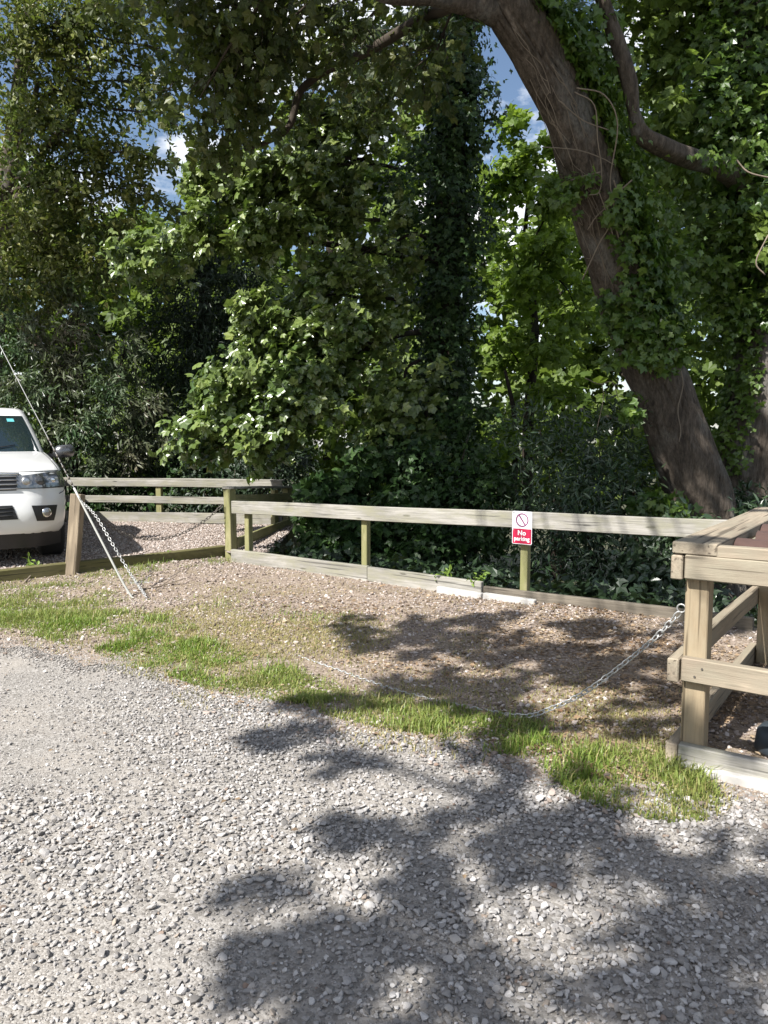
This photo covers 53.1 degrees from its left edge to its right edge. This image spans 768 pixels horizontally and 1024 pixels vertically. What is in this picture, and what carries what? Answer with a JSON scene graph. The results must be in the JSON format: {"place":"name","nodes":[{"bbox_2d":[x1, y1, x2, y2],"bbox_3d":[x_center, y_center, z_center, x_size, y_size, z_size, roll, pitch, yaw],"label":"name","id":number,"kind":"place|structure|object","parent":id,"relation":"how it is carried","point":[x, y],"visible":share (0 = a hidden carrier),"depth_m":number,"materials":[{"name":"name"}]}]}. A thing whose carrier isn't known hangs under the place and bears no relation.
{"place":"outdoors","nodes":[
{"label":"outdoors","id":0,"kind":"place"},
{"bbox_2d":[0,520,293,568],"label":"parking bay","id":1,"kind":"object","parent":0,"point":[132,541],"visible":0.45,"depth_m":10.27,"materials":[{"name":"beige gravel"}]},
{"bbox_2d":[0,408,74,554],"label":"pickup truck","id":2,"kind":"object","parent":1,"relation":"on","point":[32,501],"visible":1,"depth_m":8.44,"materials":[{"name":"white paint"}]},
{"bbox_2d":[63,477,292,558],"bbox_3d":[-5.431,0.129,11.600,7.687,1.292,2.991,1,6,9],"label":"bay fence","id":3,"kind":"object","parent":1,"relation":"on","point":[228,519],"visible":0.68,"depth_m":12.56,"materials":[{"name":"brown wood"}]},
{"bbox_2d":[0,0,725,446],"label":"sky","id":4,"kind":"structure","parent":0,"point":[513,89],"materials":[{"name":"blue"}]},
{"bbox_2d":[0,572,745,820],"bbox_3d":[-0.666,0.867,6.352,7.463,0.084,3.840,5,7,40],"label":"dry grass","id":5,"kind":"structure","parent":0,"point":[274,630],"depth_m":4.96,"materials":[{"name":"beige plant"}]},
{"bbox_2d":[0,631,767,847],"bbox_3d":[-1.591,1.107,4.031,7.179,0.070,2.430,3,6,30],"label":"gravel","id":6,"kind":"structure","parent":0,"point":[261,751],"depth_m":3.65,"materials":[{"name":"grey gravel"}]},
{"bbox_2d":[0,646,767,1023],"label":"gravel road","id":7,"kind":"structure","parent":0,"point":[34,674],"depth_m":2.54,"materials":[{"name":"grey gravel"}]},
{"bbox_2d":[0,557,767,809],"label":"gravel pad","id":8,"kind":"object","parent":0,"point":[578,662],"visible":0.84,"depth_m":5.47,"materials":[{"name":"gravel"}]},
{"bbox_2d":[0,545,224,581],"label":"timber beam","id":9,"kind":"structure","parent":8,"relation":"on","point":[33,571],"depth_m":8.65,"materials":[{"name":"brown wood"}]},
{"bbox_2d":[137,576,185,590],"bbox_3d":[-2.209,0.702,7.636,0.508,0.095,0.037,-4,7,-39],"label":"fallen twig","id":10,"kind":"object","parent":8,"relation":"on","point":[163,584],"visible":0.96,"depth_m":7.64,"materials":[{"name":"wood"}]},
{"bbox_2d":[0,556,729,822],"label":"grass","id":11,"kind":"structure","parent":8,"relation":"on","point":[82,620],"depth_m":4.30,"materials":[{"name":"green plant"}]},
{"bbox_2d":[0,556,767,857],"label":"gravel","id":12,"kind":"structure","parent":8,"relation":"on","point":[551,791],"depth_m":5.72,"materials":[{"name":"brown gravel"}]},
{"bbox_2d":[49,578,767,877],"bbox_3d":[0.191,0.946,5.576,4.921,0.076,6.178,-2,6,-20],"label":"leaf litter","id":13,"kind":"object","parent":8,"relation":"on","point":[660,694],"visible":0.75,"depth_m":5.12,"materials":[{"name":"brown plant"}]},
{"bbox_2d":[434,564,451,579],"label":"weed plant","id":14,"kind":"object","parent":8,"relation":"on","point":[447,572],"visible":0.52,"depth_m":7.54,"materials":[{"name":"green plant"}]},
{"bbox_2d":[436,586,482,598],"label":"edging slab","id":15,"kind":"structure","parent":8,"relation":"on","point":[455,591],"depth_m":7.31,"materials":[{"name":"concrete"}]},
{"bbox_2d":[467,570,490,586],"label":"weed plant","id":16,"kind":"object","parent":8,"relation":"on","point":[481,577],"visible":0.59,"depth_m":7.38,"materials":[{"name":"green plant"}]},
{"bbox_2d":[231,501,754,630],"bbox_3d":[1.308,0.591,7.059,7.671,1.353,0.140,4,7,36],"label":"timber fence","id":17,"kind":"object","parent":8,"relation":"on","point":[633,525],"visible":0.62,"depth_m":7.41,"materials":[{"name":"brown wood"}]},
{"bbox_2d":[512,511,531,544],"bbox_3d":[1.251,0.143,6.971,0.195,0.300,0.011,4,7,36],"label":"parking sign","id":18,"kind":"object","parent":17,"relation":"attached to","point":[521,527],"visible":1,"depth_m":6.97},
{"bbox_2d":[483,592,536,604],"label":"edging slab","id":19,"kind":"structure","parent":8,"relation":"on","point":[507,598],"depth_m":7.00,"materials":[{"name":"concrete"}]},
{"bbox_2d":[665,507,767,779],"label":"timber stand","id":20,"kind":"object","parent":8,"relation":"on","point":[703,561],"visible":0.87,"depth_m":3.44,"materials":[{"name":"beige wood"}]},
{"bbox_2d":[82,501,681,717],"bbox_3d":[-1.028,0.526,5.881,0.300,0.848,6.691,-5,8,-43],"label":"chain","id":21,"kind":"object","parent":20,"relation":"hanging from","point":[612,672],"visible":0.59,"depth_m":3.95,"materials":[{"name":"silver metal"}]},
{"bbox_2d":[733,538,767,547],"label":"clay tile","id":22,"kind":"object","parent":20,"relation":"on","point":[747,542],"visible":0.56,"depth_m":3.56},
{"bbox_2d":[755,531,767,539],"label":"clay tile","id":23,"kind":"object","parent":20,"relation":"on","point":[761,535],"visible":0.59,"depth_m":3.85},
{"bbox_2d":[760,524,767,530],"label":"clay tile","id":24,"kind":"object","parent":20,"relation":"on","point":[764,527],"visible":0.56,"depth_m":4.17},
{"bbox_2d":[681,761,767,792],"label":"plinth strip","id":25,"kind":"object","parent":8,"relation":"on","point":[757,784],"visible":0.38,"depth_m":3.31,"materials":[{"name":"concrete"}]},
{"bbox_2d":[754,721,767,757],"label":"upturned tub","id":26,"kind":"object","parent":8,"relation":"on","point":[761,742],"visible":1,"depth_m":3.63,"materials":[{"name":"plastic"}]},
{"bbox_2d":[66,447,756,627],"bbox_3d":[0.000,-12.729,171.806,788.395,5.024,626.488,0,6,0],"label":"ground","id":27,"kind":"structure","parent":0,"point":[284,542],"depth_m":34.35,"materials":[{"name":"soil"}]},
{"bbox_2d":[22,552,40,565],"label":"weed plant","id":28,"kind":"object","parent":27,"relation":"on","point":[30,563],"visible":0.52,"depth_m":8.31,"materials":[{"name":"green plant"}]},
{"bbox_2d":[0,141,109,461],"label":"woodland tree","id":29,"kind":"object","parent":27,"relation":"on","point":[32,307],"visible":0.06,"depth_m":23.27,"materials":[{"name":"green plant"}]},
{"bbox_2d":[0,346,132,596],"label":"stay wire","id":30,"kind":"object","parent":27,"relation":"attached to","point":[101,541],"visible":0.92,"depth_m":7.23,"materials":[{"name":"silver metal"}]},
{"bbox_2d":[65,494,84,574],"bbox_3d":[-3.401,0.602,8.395,0.126,1.601,0.137,5,1,0],"label":"leaning post","id":31,"kind":"object","parent":27,"relation":"on","point":[74,535],"visible":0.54,"depth_m":8.33,"materials":[{"name":"brown wood"}]},
{"bbox_2d":[84,504,222,540],"bbox_3d":[-2.654,0.086,8.977,1.769,0.498,0.036,-5,7,-42],"label":"chain","id":32,"kind":"object","parent":31,"relation":"hanging from","point":[186,531],"visible":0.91,"depth_m":9.01,"materials":[{"name":"metal"}]},
{"bbox_2d":[0,156,158,493],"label":"woodland tree","id":33,"kind":"object","parent":27,"relation":"on","point":[101,317],"visible":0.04,"depth_m":24.17,"materials":[{"name":"green plant"}]},
{"bbox_2d":[0,269,178,509],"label":"elder shrub","id":34,"kind":"object","parent":27,"relation":"on","point":[87,419],"visible":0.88,"depth_m":13.82,"materials":[{"name":"green plant"}]},
{"bbox_2d":[0,0,220,407],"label":"ash tree","id":35,"kind":"object","parent":27,"relation":"on","point":[25,113],"visible":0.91,"depth_m":13.69,"materials":[{"name":"green plant"}]},
{"bbox_2d":[59,445,207,511],"bbox_3d":[-5.091,-0.363,14.537,3.945,1.812,1.716,0,6,0],"label":"bramble bush","id":36,"kind":"object","parent":27,"relation":"on","point":[116,507],"visible":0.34,"depth_m":14.28,"materials":[{"name":"green plant"}]},
{"bbox_2d":[15,205,279,511],"bbox_3d":[-7.663,-4.395,26.474,8.945,11.225,9.052,0,6,0],"label":"woodland tree","id":37,"kind":"object","parent":27,"relation":"on","point":[135,295],"visible":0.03,"depth_m":24.16,"materials":[{"name":"green plant"}]},
{"bbox_2d":[89,176,349,502],"bbox_3d":[-4.435,-4.106,22.806,7.828,10.979,8.382,-3,6,-29],"label":"woodland tree","id":38,"kind":"object","parent":27,"relation":"on","point":[123,313],"visible":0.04,"depth_m":21.56,"materials":[{"name":"green plant"}]},
{"bbox_2d":[105,200,338,512],"bbox_3d":[-3.370,-2.689,15.199,4.007,7.244,4.100,-4,7,-32],"label":"yew tree","id":39,"kind":"object","parent":27,"relation":"on","point":[205,340],"visible":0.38,"depth_m":15.34,"materials":[{"name":"green plant"}]},
{"bbox_2d":[163,440,320,532],"bbox_3d":[-2.631,-0.400,13.546,3.133,1.875,1.303,3,6,25],"label":"bramble bush","id":40,"kind":"object","parent":27,"relation":"on","point":[210,508],"visible":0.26,"depth_m":13.45,"materials":[{"name":"green plant"}]},
{"bbox_2d":[95,6,550,572],"bbox_3d":[-0.697,-3.893,11.465,6.654,12.398,2.840,-3,6,-27],"label":"sycamore tree","id":41,"kind":"object","parent":27,"relation":"on","point":[289,392],"visible":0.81,"depth_m":11.16,"materials":[{"name":"green plant"}]},
{"bbox_2d":[184,93,467,496],"bbox_3d":[-1.662,-5.085,23.390,8.874,13.454,8.827,0,6,0],"label":"woodland tree","id":42,"kind":"object","parent":27,"relation":"on","point":[331,447],"visible":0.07,"depth_m":21.38,"materials":[{"name":"green plant"}]},
{"bbox_2d":[289,442,416,563],"bbox_3d":[-0.442,0.076,10.620,1.614,2.072,1.976,2,6,24],"label":"bramble bush","id":43,"kind":"object","parent":27,"relation":"on","point":[351,484],"visible":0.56,"depth_m":10.36,"materials":[{"name":"green plant"}]},
{"bbox_2d":[63,0,757,612],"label":"leaning tree","id":44,"kind":"object","parent":27,"relation":"on","point":[631,244],"visible":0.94,"depth_m":8.07,"materials":[{"name":"green plant"}]},
{"bbox_2d":[87,509,757,623],"bbox_3d":[-0.492,1.551,13.737,19.169,3.401,15.184,0,6,0],"label":"ground ivy","id":45,"kind":"object","parent":27,"relation":"on","point":[672,595],"visible":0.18,"depth_m":7.87,"materials":[{"name":"green plant"}]},
{"bbox_2d":[314,84,535,553],"bbox_3d":[1.396,-5.575,25.503,8.386,15.132,7.922,2,6,23],"label":"woodland tree","id":46,"kind":"object","parent":27,"relation":"on","point":[487,372],"visible":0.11,"depth_m":24.04,"materials":[{"name":"green plant"}]},
{"bbox_2d":[337,390,544,575],"bbox_3d":[0.818,-0.275,10.667,3.006,2.934,2.787,0,6,0],"label":"ivy bush","id":47,"kind":"object","parent":27,"relation":"on","point":[441,542],"visible":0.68,"depth_m":10.48,"materials":[{"name":"green plant"}]},
{"bbox_2d":[475,103,607,574],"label":"field maple","id":48,"kind":"object","parent":27,"relation":"on","point":[519,167],"visible":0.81,"depth_m":15.26,"materials":[{"name":"green plant"}]},
{"bbox_2d":[466,209,659,580],"bbox_3d":[5.712,-3.920,24.761,7.141,12.366,6.943,0,6,0],"label":"woodland tree","id":49,"kind":"object","parent":27,"relation":"on","point":[598,348],"visible":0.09,"depth_m":23.68,"materials":[{"name":"green plant"}]},
{"bbox_2d":[468,383,668,597],"bbox_3d":[2.216,-0.125,9.596,2.502,2.990,2.108,4,7,37],"label":"laurel shrub","id":50,"kind":"object","parent":27,"relation":"on","point":[595,465],"visible":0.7,"depth_m":9.27,"materials":[{"name":"green plant"}]},
{"bbox_2d":[489,92,727,589],"bbox_3d":[7.171,-4.231,21.319,8.564,13.316,8.181,0,6,0],"label":"woodland tree","id":51,"kind":"object","parent":27,"relation":"on","point":[703,370],"visible":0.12,"depth_m":20.64,"materials":[{"name":"green plant"}]},
{"bbox_2d":[580,497,734,605],"bbox_3d":[3.134,0.597,8.616,1.880,1.554,1.394,-2,6,-17],"label":"laurel shrub","id":52,"kind":"object","parent":27,"relation":"on","point":[657,574],"visible":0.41,"depth_m":8.42,"materials":[{"name":"green plant"}]},
{"bbox_2d":[559,0,767,606],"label":"ivy tree","id":53,"kind":"object","parent":27,"relation":"on","point":[715,52],"visible":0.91,"depth_m":9.55,"materials":[{"name":"green plant"}]},
{"bbox_2d":[613,111,728,484],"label":"woodland tree","id":54,"kind":"object","parent":27,"relation":"on","point":[709,352],"visible":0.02,"depth_m":21.65,"materials":[{"name":"green plant"}]},
{"bbox_2d":[712,345,726,429],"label":"woodland tree","id":55,"kind":"object","parent":27,"relation":"on","point":[721,366],"depth_m":23.35,"materials":[{"name":"green plant"}]},
{"bbox_2d":[725,478,767,516],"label":"bush","id":56,"kind":"object","parent":27,"relation":"on","point":[742,507],"visible":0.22,"depth_m":9.60,"materials":[{"name":"green plant"}]}
]}

